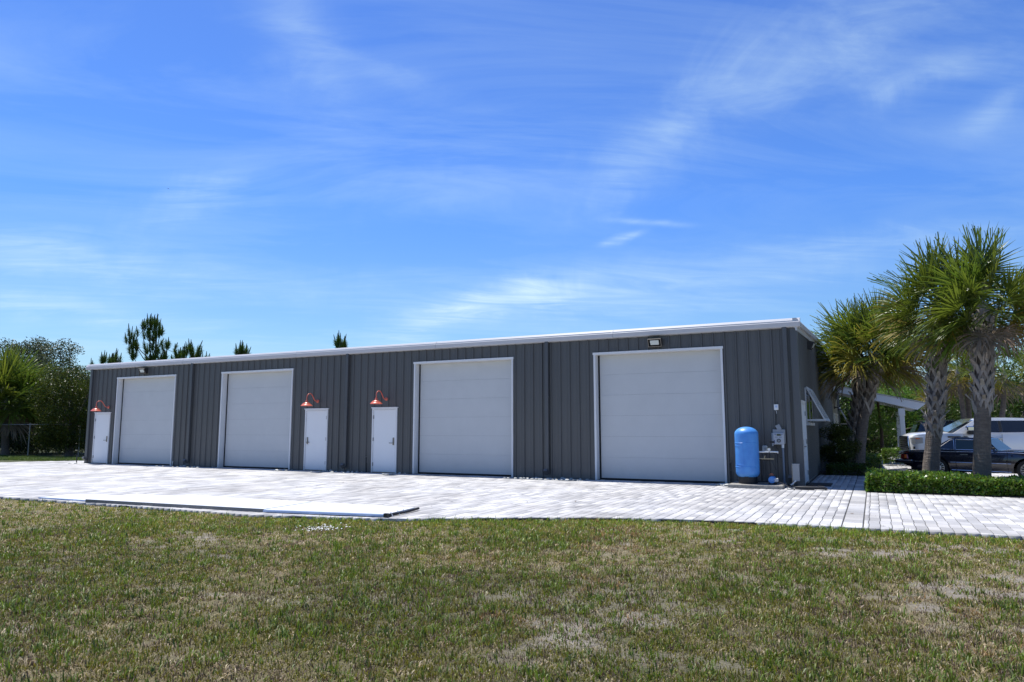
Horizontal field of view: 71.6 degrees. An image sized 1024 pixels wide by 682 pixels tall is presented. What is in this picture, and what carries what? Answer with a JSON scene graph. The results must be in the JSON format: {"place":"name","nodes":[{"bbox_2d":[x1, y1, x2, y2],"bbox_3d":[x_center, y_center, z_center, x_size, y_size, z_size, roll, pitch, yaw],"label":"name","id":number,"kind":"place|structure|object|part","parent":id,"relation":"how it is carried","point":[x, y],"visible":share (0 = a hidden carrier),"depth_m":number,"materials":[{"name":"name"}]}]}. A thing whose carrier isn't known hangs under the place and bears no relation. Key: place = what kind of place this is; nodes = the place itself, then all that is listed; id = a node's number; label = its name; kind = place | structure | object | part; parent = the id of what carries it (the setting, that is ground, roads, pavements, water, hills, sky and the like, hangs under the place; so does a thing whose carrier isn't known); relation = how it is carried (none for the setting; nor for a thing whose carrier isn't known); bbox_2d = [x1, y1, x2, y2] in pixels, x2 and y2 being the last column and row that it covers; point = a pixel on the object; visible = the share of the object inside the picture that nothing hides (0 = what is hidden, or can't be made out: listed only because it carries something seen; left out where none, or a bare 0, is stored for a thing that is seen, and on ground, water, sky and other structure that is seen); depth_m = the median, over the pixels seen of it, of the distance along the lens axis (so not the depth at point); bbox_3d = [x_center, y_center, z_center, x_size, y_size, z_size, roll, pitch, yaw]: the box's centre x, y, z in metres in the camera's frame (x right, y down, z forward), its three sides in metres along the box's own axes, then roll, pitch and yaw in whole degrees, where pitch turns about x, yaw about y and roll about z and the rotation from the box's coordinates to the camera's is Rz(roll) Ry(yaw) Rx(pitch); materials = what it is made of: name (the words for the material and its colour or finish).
{"place":"outdoors","nodes":[
{"label":"outdoors","id":0,"kind":"place"},
{"bbox_2d":[0,455,83,460],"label":"verge grass","id":1,"kind":"structure","parent":0,"point":[35,458],"depth_m":35.90,"materials":[{"name":"green plant"}]},
{"bbox_2d":[0,456,1023,539],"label":"paving","id":2,"kind":"structure","parent":0,"point":[840,500],"depth_m":15.55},
{"bbox_2d":[38,494,122,500],"bbox_3d":[-9.130,3.388,15.395,1.830,0.028,1.150,-4,-8,27],"label":"white panel","id":3,"kind":"object","parent":2,"relation":"on","point":[79,497],"visible":0.75,"depth_m":15.24,"materials":[{"name":"white"}]},
{"bbox_2d":[85,494,309,511],"bbox_3d":[-6.314,3.225,14.225,4.640,0.061,1.367,-3,-8,23],"label":"white panel","id":4,"kind":"object","parent":2,"relation":"on","point":[240,504],"visible":0.93,"depth_m":13.98,"materials":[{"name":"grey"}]},
{"bbox_2d":[263,502,419,517],"bbox_3d":[-3.028,3.041,12.836,2.482,0.087,1.395,-3,-8,22],"label":"white panel","id":5,"kind":"object","parent":2,"relation":"on","point":[344,509],"visible":1,"depth_m":12.65,"materials":[{"name":"white"}]},
{"bbox_2d":[68,463,794,489],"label":"river stones","id":6,"kind":"object","parent":2,"relation":"on","point":[580,479],"visible":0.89,"depth_m":20.94,"materials":[{"name":"grey stone"}]},
{"bbox_2d":[82,318,840,485],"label":"metal building","id":7,"kind":"structure","parent":2,"relation":"on","point":[683,403],"depth_m":22.82,"materials":[{"name":"grey metal"}]},
{"bbox_2d":[91,401,109,410],"bbox_3d":[-17.761,2.800,30.627,0.420,0.456,0.775,-4,-8,27],"label":"barn lamp","id":8,"kind":"object","parent":7,"relation":"attached to","point":[97,409],"visible":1,"depth_m":30.43,"materials":[{"name":"red metal"}]},
{"bbox_2d":[91,412,111,463],"bbox_3d":[-17.955,4.227,31.042,1.120,2.215,0.163,-4,-8,27],"label":"personnel door","id":9,"kind":"structure","parent":7,"relation":"in","point":[102,420],"depth_m":31.04,"materials":[{"name":"white paint"}]},
{"bbox_2d":[138,368,147,373],"bbox_3d":[-15.639,1.266,30.091,0.380,0.246,0.213,-4,-8,27],"label":"flood light","id":10,"kind":"object","parent":7,"relation":"attached to","point":[141,370],"visible":1,"depth_m":30.04,"materials":[{"name":"white metal"}]},
{"bbox_2d":[112,374,176,465],"bbox_3d":[-15.465,3.343,30.030,3.790,3.715,0.322,-4,-8,27],"label":"overhead door","id":11,"kind":"structure","parent":7,"relation":"in","point":[145,405],"depth_m":30.21,"materials":[{"name":"white paint"}]},
{"bbox_2d":[217,368,293,469],"bbox_3d":[-9.744,2.982,27.163,3.770,3.715,0.322,-4,-8,27],"label":"overhead door","id":12,"kind":"structure","parent":7,"relation":"in","point":[255,423],"depth_m":27.31,"materials":[{"name":"white paint"}]},
{"bbox_2d":[301,393,318,405],"bbox_3d":[-7.193,2.093,25.334,0.420,0.456,0.775,-4,-8,27],"label":"barn lamp","id":13,"kind":"object","parent":7,"relation":"attached to","point":[306,403],"visible":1,"depth_m":25.14,"materials":[{"name":"red metal"}]},
{"bbox_2d":[303,408,328,470],"bbox_3d":[-7.066,3.540,25.584,1.120,2.215,0.163,-4,-8,27],"label":"personnel door","id":14,"kind":"structure","parent":7,"relation":"in","point":[316,419],"depth_m":25.58,"materials":[{"name":"white paint"}]},
{"bbox_2d":[370,391,387,403],"bbox_3d":[-4.471,1.902,23.972,0.420,0.456,0.775,-4,-8,27],"label":"barn lamp","id":15,"kind":"object","parent":7,"relation":"attached to","point":[376,401],"visible":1,"depth_m":23.77,"materials":[{"name":"red metal"}]},
{"bbox_2d":[371,407,398,472],"bbox_3d":[-4.357,3.369,24.226,1.110,2.215,0.163,-4,-8,27],"label":"personnel door","id":16,"kind":"structure","parent":7,"relation":"in","point":[384,419],"depth_m":24.22,"materials":[{"name":"white paint"}]},
{"bbox_2d":[412,357,513,476],"bbox_3d":[-1.573,2.467,23.066,3.780,3.715,0.322,-4,-8,27],"label":"overhead door","id":17,"kind":"structure","parent":7,"relation":"in","point":[463,420],"depth_m":23.16,"materials":[{"name":"white paint"}]},
{"bbox_2d":[647,338,662,346],"bbox_3d":[4.069,0.042,20.210,0.380,0.246,0.213,-4,-8,27],"label":"flood light","id":18,"kind":"object","parent":7,"relation":"attached to","point":[653,342],"visible":1,"depth_m":20.19,"materials":[{"name":"white metal"}]},
{"bbox_2d":[593,346,727,482],"bbox_3d":[4.157,2.105,20.194,3.780,3.715,0.322,-4,-8,27],"label":"overhead door","id":19,"kind":"structure","parent":7,"relation":"in","point":[659,414],"depth_m":20.25,"materials":[{"name":"white paint"}]},
{"bbox_2d":[762,445,775,468],"bbox_3d":[6.697,3.015,18.372,0.126,0.603,0.614,2,-7,-13],"label":"outlet box","id":20,"kind":"object","parent":7,"relation":"attached to","point":[764,448],"visible":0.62,"depth_m":18.60,"materials":[{"name":"grey"}]},
{"bbox_2d":[774,402,778,428],"bbox_3d":[6.918,2.112,18.601,0.148,1.046,0.066,-1,-7,3],"label":"rain sensor","id":21,"kind":"object","parent":7,"relation":"attached to","point":[775,406],"visible":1,"depth_m":18.63,"materials":[{"name":"white plastic"}]},
{"bbox_2d":[771,424,785,482],"bbox_3d":[6.904,2.923,18.524,0.239,1.506,0.467,5,-9,-35],"label":"irrigation controller","id":22,"kind":"object","parent":7,"relation":"attached to","point":[778,434],"visible":0.99,"depth_m":18.43,"materials":[{"name":"grey plastic"}]},
{"bbox_2d":[791,464,799,487],"bbox_3d":[7.091,3.377,17.781,0.228,0.592,0.137,-4,-8,27],"label":"electrical box","id":23,"kind":"object","parent":7,"relation":"attached to","point":[795,472],"visible":1,"depth_m":17.75,"materials":[{"name":"grey plastic"}]},
{"bbox_2d":[801,400,808,485],"bbox_3d":[7.841,2.713,19.036,0.163,2.215,1.240,-4,-8,27],"label":"personnel door","id":24,"kind":"structure","parent":7,"relation":"in","point":[803,409],"depth_m":19.22,"materials":[{"name":"white paint"}]},
{"bbox_2d":[804,387,814,425],"bbox_3d":[8.793,1.961,20.974,0.087,1.060,2.310,-4,-8,27],"label":"window","id":25,"kind":"structure","parent":7,"relation":"in","point":[808,405],"depth_m":20.69,"materials":[{"name":"glass"}]},
{"bbox_2d":[807,341,815,349],"bbox_3d":[9.203,0.141,21.807,0.213,0.246,0.380,-4,-8,27],"label":"flood light","id":26,"kind":"object","parent":7,"relation":"attached to","point":[810,345],"visible":1,"depth_m":21.66,"materials":[{"name":"brown metal"}]},
{"bbox_2d":[806,387,829,421],"bbox_3d":[8.996,1.878,20.881,0.528,0.977,2.250,-4,-8,27],"label":"bahama shutter","id":27,"kind":"object","parent":7,"relation":"attached to","point":[817,402],"visible":0.98,"depth_m":20.53,"materials":[{"name":"silver metal"}]},
{"bbox_2d":[838,406,847,423],"bbox_3d":[18.184,4.088,38.932,0.528,0.977,1.900,-4,-8,27],"label":"bahama shutter","id":28,"kind":"object","parent":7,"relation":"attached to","point":[843,415],"visible":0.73,"depth_m":38.13,"materials":[{"name":"silver metal"}]},
{"bbox_2d":[729,460,731,482],"bbox_3d":[5.826,3.508,18.910,0.056,0.653,0.112,-4,-8,27],"label":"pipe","id":29,"kind":"object","parent":2,"relation":"on","point":[730,472],"visible":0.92,"depth_m":18.93,"materials":[{"name":"black plastic"}]},
{"bbox_2d":[728,481,787,489],"bbox_3d":[6.270,3.677,18.087,1.300,0.095,1.170,-4,-8,27],"label":"concrete pad","id":30,"kind":"object","parent":2,"relation":"on","point":[759,485],"visible":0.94,"depth_m":17.68,"materials":[{"name":"grey concrete"}]},
{"bbox_2d":[734,427,759,483],"bbox_3d":[6.030,2.921,18.206,0.596,1.435,0.596,-4,-8,27],"label":"pressure tank","id":31,"kind":"object","parent":30,"relation":"on","point":[747,466],"visible":1,"depth_m":17.98,"materials":[{"name":"blue plastic"}]},
{"bbox_2d":[758,441,778,484],"bbox_3d":[6.290,3.088,18.069,0.922,1.070,0.470,-4,-8,27],"label":"water pump","id":32,"kind":"object","parent":30,"relation":"on","point":[772,479],"visible":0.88,"depth_m":18.01,"materials":[{"name":"blue metal"}]},
{"bbox_2d":[759,451,777,453],"bbox_3d":[6.529,2.832,18.080,0.474,0.062,0.062,-2,-7,13],"label":"supply pipe","id":33,"kind":"object","parent":32,"relation":"attached to","point":[768,452],"visible":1,"depth_m":18.06,"materials":[{"name":"white plastic"}]},
{"bbox_2d":[778,481,827,489],"bbox_3d":[7.021,3.519,17.261,1.194,0.178,0.269,-4,-8,29],"label":"coiled cable","id":34,"kind":"object","parent":2,"relation":"on","point":[810,488],"visible":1,"depth_m":17.10,"materials":[{"name":"grey plastic"}]},
{"bbox_2d":[806,482,832,485],"bbox_3d":[8.108,3.779,18.702,0.580,0.018,1.000,-4,-8,27],"label":"doormat","id":35,"kind":"object","parent":2,"relation":"on","point":[819,484],"visible":0.98,"depth_m":18.57,"materials":[{"name":"grey rubber"}]},
{"bbox_2d":[833,387,925,455],"bbox_3d":[17.696,3.936,34.154,3.670,3.455,5.640,-4,-8,27],"label":"entrance canopy","id":36,"kind":"object","parent":2,"relation":"on","point":[909,405],"visible":0.52,"depth_m":31.56,"materials":[{"name":"white metal"}]},
{"bbox_2d":[867,386,906,456],"bbox_3d":[17.527,3.789,33.778,2.327,3.659,2.367,3,-8,-22],"label":"young pine","id":37,"kind":"object","parent":2,"relation":"on","point":[879,419],"visible":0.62,"depth_m":33.63,"materials":[{"name":"green plant"}]},
{"bbox_2d":[881,447,903,463],"bbox_3d":[16.473,4.861,30.153,1.468,0.751,1.360,-4,-8,27],"label":"hedge","id":38,"kind":"object","parent":2,"relation":"on","point":[888,453],"visible":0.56,"depth_m":29.90,"materials":[{"name":"green plant"}]},
{"bbox_2d":[888,468,907,470],"bbox_3d":[13.913,4.666,25.619,1.700,0.130,0.200,6,-10,-43],"label":"wheel stop","id":39,"kind":"object","parent":2,"relation":"on","point":[901,469],"visible":0.43,"depth_m":25.62,"materials":[{"name":"concrete"}]},
{"bbox_2d":[819,464,1023,497],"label":"planting bed","id":40,"kind":"object","parent":2,"relation":"on","point":[823,472],"visible":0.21,"depth_m":16.19,"materials":[{"name":"soil"}]},
{"bbox_2d":[819,421,861,471],"bbox_3d":[11.059,3.566,23.925,1.395,1.724,1.365,3,-8,-24],"label":"shrub","id":41,"kind":"object","parent":40,"relation":"on","point":[840,446],"visible":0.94,"depth_m":23.75,"materials":[{"name":"green plant"}]},
{"bbox_2d":[825,462,876,475],"bbox_3d":[10.854,4.095,22.698,1.525,0.444,1.340,-4,-8,27],"label":"hedge","id":42,"kind":"object","parent":40,"relation":"on","point":[838,466],"visible":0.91,"depth_m":22.45,"materials":[{"name":"green plant"}]},
{"bbox_2d":[839,453,883,467],"bbox_3d":[13.345,4.584,27.138,1.519,0.582,4.792,-4,-8,27],"label":"hedge","id":43,"kind":"object","parent":40,"relation":"on","point":[876,458],"visible":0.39,"depth_m":25.23,"materials":[{"name":"green plant"}]},
{"bbox_2d":[810,294,916,462],"bbox_3d":[12.347,1.424,25.293,4.363,6.349,4.024,1,-7,-11],"label":"cabbage palm","id":44,"kind":"object","parent":40,"relation":"on","point":[853,414],"visible":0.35,"depth_m":25.10,"materials":[{"name":"green plant"}]},
{"bbox_2d":[812,285,928,471],"bbox_3d":[12.548,1.247,24.331,4.400,6.440,4.142,-4,-8,27],"label":"cabbage palm","id":45,"kind":"object","parent":40,"relation":"on","point":[867,397],"visible":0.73,"depth_m":24.09,"materials":[{"name":"green plant"}]},
{"bbox_2d":[863,467,1023,496],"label":"clipped hedge","id":46,"kind":"object","parent":40,"relation":"on","point":[907,480],"visible":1,"depth_m":16.07,"materials":[{"name":"green plant"}]},
{"bbox_2d":[867,232,1023,470],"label":"cabbage palm","id":47,"kind":"object","parent":40,"relation":"on","point":[936,398],"visible":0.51,"depth_m":18.18,"materials":[{"name":"green plant"}]},
{"bbox_2d":[898,221,1023,490],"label":"cabbage palm","id":48,"kind":"object","parent":40,"relation":"on","point":[981,348],"visible":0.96,"depth_m":16.89,"materials":[{"name":"green plant"}]},
{"bbox_2d":[910,373,958,412],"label":"slim palm","id":49,"kind":"object","parent":2,"relation":"on","point":[922,394],"visible":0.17,"depth_m":36.03,"materials":[{"name":"green plant"}]},
{"bbox_2d":[895,436,1023,475],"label":"parked coupe","id":50,"kind":"object","parent":2,"relation":"on","point":[956,454],"visible":0.63,"depth_m":22.46,"materials":[{"name":"black paint"}]},
{"bbox_3d":[14.013,3.340,22.904,0.129,0.310,0.470,6,-9,-39],"label":"quarter window","id":51,"kind":"part","parent":50,"relation":"part of","materials":[{"name":"black glass"}]},
{"bbox_3d":[14.517,3.260,22.307,0.133,0.320,1.060,6,-9,-39],"label":"door window","id":52,"kind":"part","parent":50,"relation":"part of","materials":[{"name":"black glass"}]},
{"bbox_2d":[896,417,1023,454],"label":"parked pickup","id":53,"kind":"object","parent":2,"relation":"on","point":[1008,431],"visible":0.41,"depth_m":25.77,"materials":[{"name":"white paint"}]},
{"bbox_2d":[910,420,956,432],"bbox_3d":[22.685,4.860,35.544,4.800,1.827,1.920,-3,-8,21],"label":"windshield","id":54,"kind":"object","parent":53,"relation":"attached to","point":[918,426],"visible":0.02,"depth_m":35.64,"materials":[{"name":"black glass"}]},
{"bbox_3d":[20.582,4.508,36.397,0.240,0.500,1.400,-3,-8,21],"label":"back window","id":55,"kind":"part","parent":54,"relation":"part of","materials":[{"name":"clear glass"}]},
{"bbox_3d":[17.076,3.103,25.767,1.020,0.420,0.164,-2,-7,17],"label":"front window","id":56,"kind":"part","parent":53,"relation":"part of","materials":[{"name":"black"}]},
{"bbox_3d":[18.158,3.059,25.442,1.080,0.425,0.166,-2,-7,17],"label":"rear window","id":57,"kind":"part","parent":53,"relation":"part of","materials":[{"name":"black"}]},
{"bbox_2d":[918,344,1003,418],"bbox_3d":[21.526,2.431,33.908,3.593,6.399,4.003,-4,-8,27],"label":"slim palm","id":58,"kind":"object","parent":2,"relation":"on","point":[957,374],"visible":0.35,"depth_m":33.76,"materials":[{"name":"green plant"}]},
{"bbox_2d":[947,355,998,418],"bbox_3d":[22.276,2.640,34.775,3.007,6.189,2.791,-4,-8,27],"label":"slim palm","id":59,"kind":"object","parent":2,"relation":"on","point":[968,408],"visible":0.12,"depth_m":34.76,"materials":[{"name":"green plant"}]},
{"bbox_2d":[948,359,997,400],"bbox_3d":[24.454,3.352,37.884,2.667,5.521,2.849,-4,-8,27],"label":"slim palm","id":60,"kind":"object","parent":2,"relation":"on","point":[962,384],"visible":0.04,"depth_m":38.21,"materials":[{"name":"green plant"}]},
{"bbox_2d":[957,334,1023,416],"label":"slim palm","id":61,"kind":"object","parent":2,"relation":"on","point":[1003,397],"visible":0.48,"depth_m":32.74,"materials":[{"name":"green plant"}]},
{"bbox_2d":[0,432,1023,681],"bbox_3d":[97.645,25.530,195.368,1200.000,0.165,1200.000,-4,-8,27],"label":"ground","id":62,"kind":"structure","parent":0,"point":[948,592],"depth_m":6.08,"materials":[{"name":"green plant"}]},
{"bbox_2d":[0,342,59,454],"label":"cabbage palm","id":63,"kind":"object","parent":62,"relation":"on","point":[13,376],"visible":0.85,"depth_m":41.36,"materials":[{"name":"green plant"}]},
{"bbox_2d":[0,335,63,378],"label":"broadleaf tree","id":64,"kind":"object","parent":62,"relation":"on","point":[35,345],"visible":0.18,"depth_m":65.55,"materials":[{"name":"green plant"}]},
{"bbox_2d":[0,382,85,454],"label":"understorey","id":65,"kind":"object","parent":62,"relation":"on","point":[21,447],"visible":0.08,"depth_m":44.05,"materials":[{"name":"green plant"}]},
{"bbox_2d":[0,423,85,456],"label":"chain link fence","id":66,"kind":"object","parent":62,"relation":"on","point":[30,424],"visible":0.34,"depth_m":39.74,"materials":[{"name":"grey metal"}]},
{"bbox_2d":[25,358,89,456],"bbox_3d":[-24.884,3.755,40.541,4.436,5.619,4.682,-4,-8,27],"label":"broadleaf tree","id":67,"kind":"object","parent":62,"relation":"on","point":[60,388],"visible":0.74,"depth_m":39.33,"materials":[{"name":"green plant"}]},
{"bbox_2d":[32,338,85,381],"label":"broadleaf tree","id":68,"kind":"object","parent":62,"relation":"on","point":[70,349],"visible":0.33,"depth_m":63.60,"materials":[{"name":"green plant"}]},
{"bbox_2d":[98,349,122,363],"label":"pine tree","id":69,"kind":"object","parent":62,"relation":"on","point":[113,358],"visible":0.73,"depth_m":62.19,"materials":[{"name":"green plant"}]},
{"bbox_2d":[123,313,178,360],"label":"pine tree","id":70,"kind":"object","parent":62,"relation":"on","point":[156,333],"visible":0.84,"depth_m":62.32,"materials":[{"name":"green plant"}]},
{"bbox_2d":[169,338,209,358],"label":"pine tree","id":71,"kind":"object","parent":62,"relation":"on","point":[185,351],"visible":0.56,"depth_m":62.17,"materials":[{"name":"green plant"}]},
{"bbox_2d":[234,340,250,354],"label":"pine tree","id":72,"kind":"object","parent":62,"relation":"on","point":[241,350],"visible":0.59,"depth_m":62.33,"materials":[{"name":"green plant"}]},
{"bbox_2d":[285,524,347,530],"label":"white chips","id":73,"kind":"object","parent":62,"relation":"on","point":[322,527],"visible":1,"depth_m":10.70,"materials":[{"name":"white stone"}]},
{"bbox_2d":[333,332,347,347],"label":"pine tree","id":74,"kind":"object","parent":62,"relation":"on","point":[339,341],"visible":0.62,"depth_m":62.31,"materials":[{"name":"green plant"}]},
{"bbox_2d":[840,403,906,453],"bbox_3d":[19.713,5.047,40.537,4.178,3.322,5.000,1,-7,-10],"label":"broadleaf tree","id":75,"kind":"object","parent":62,"relation":"on","point":[871,444],"visible":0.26,"depth_m":39.74,"materials":[{"name":"green plant"}]},
{"bbox_2d":[843,377,926,452],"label":"broadleaf tree","id":76,"kind":"object","parent":62,"relation":"on","point":[911,414],"visible":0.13,"depth_m":42.77,"materials":[{"name":"green plant"}]},
{"bbox_2d":[900,378,959,432],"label":"broadleaf tree","id":77,"kind":"object","parent":62,"relation":"on","point":[909,388],"visible":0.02,"depth_m":49.63,"materials":[{"name":"green plant"}]},
{"bbox_2d":[839,371,1023,448],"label":"understorey","id":78,"kind":"object","parent":62,"relation":"on","point":[842,398],"visible":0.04,"depth_m":50.86,"materials":[{"name":"green plant"}]},
{"bbox_2d":[921,404,973,419],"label":"broadleaf tree","id":79,"kind":"object","parent":62,"relation":"on","point":[955,414],"visible":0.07,"depth_m":41.22,"materials":[{"name":"green plant"}]},
{"bbox_2d":[947,389,1010,417],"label":"broadleaf tree","id":80,"kind":"object","parent":62,"relation":"on","point":[994,415],"visible":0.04,"depth_m":46.39,"materials":[{"name":"green plant"}]},
{"bbox_2d":[956,362,1023,417],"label":"broadleaf tree","id":81,"kind":"object","parent":62,"relation":"on","point":[1008,412],"visible":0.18,"depth_m":41.01,"materials":[{"name":"green plant"}]},
{"bbox_2d":[1007,384,1023,417],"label":"broadleaf tree","id":82,"kind":"object","parent":62,"relation":"on","point":[1017,408],"visible":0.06,"depth_m":46.54,"materials":[{"name":"green plant"}]},
{"bbox_2d":[0,0,1023,408],"label":"sky","id":83,"kind":"structure","parent":0,"point":[368,172],"materials":[{"name":"blue"}]},
{"bbox_2d":[834,413,838,452],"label":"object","id":84,"kind":"structure","parent":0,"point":[835,417],"depth_m":35.03,"materials":[{"name":"grey metal"}]}
]}

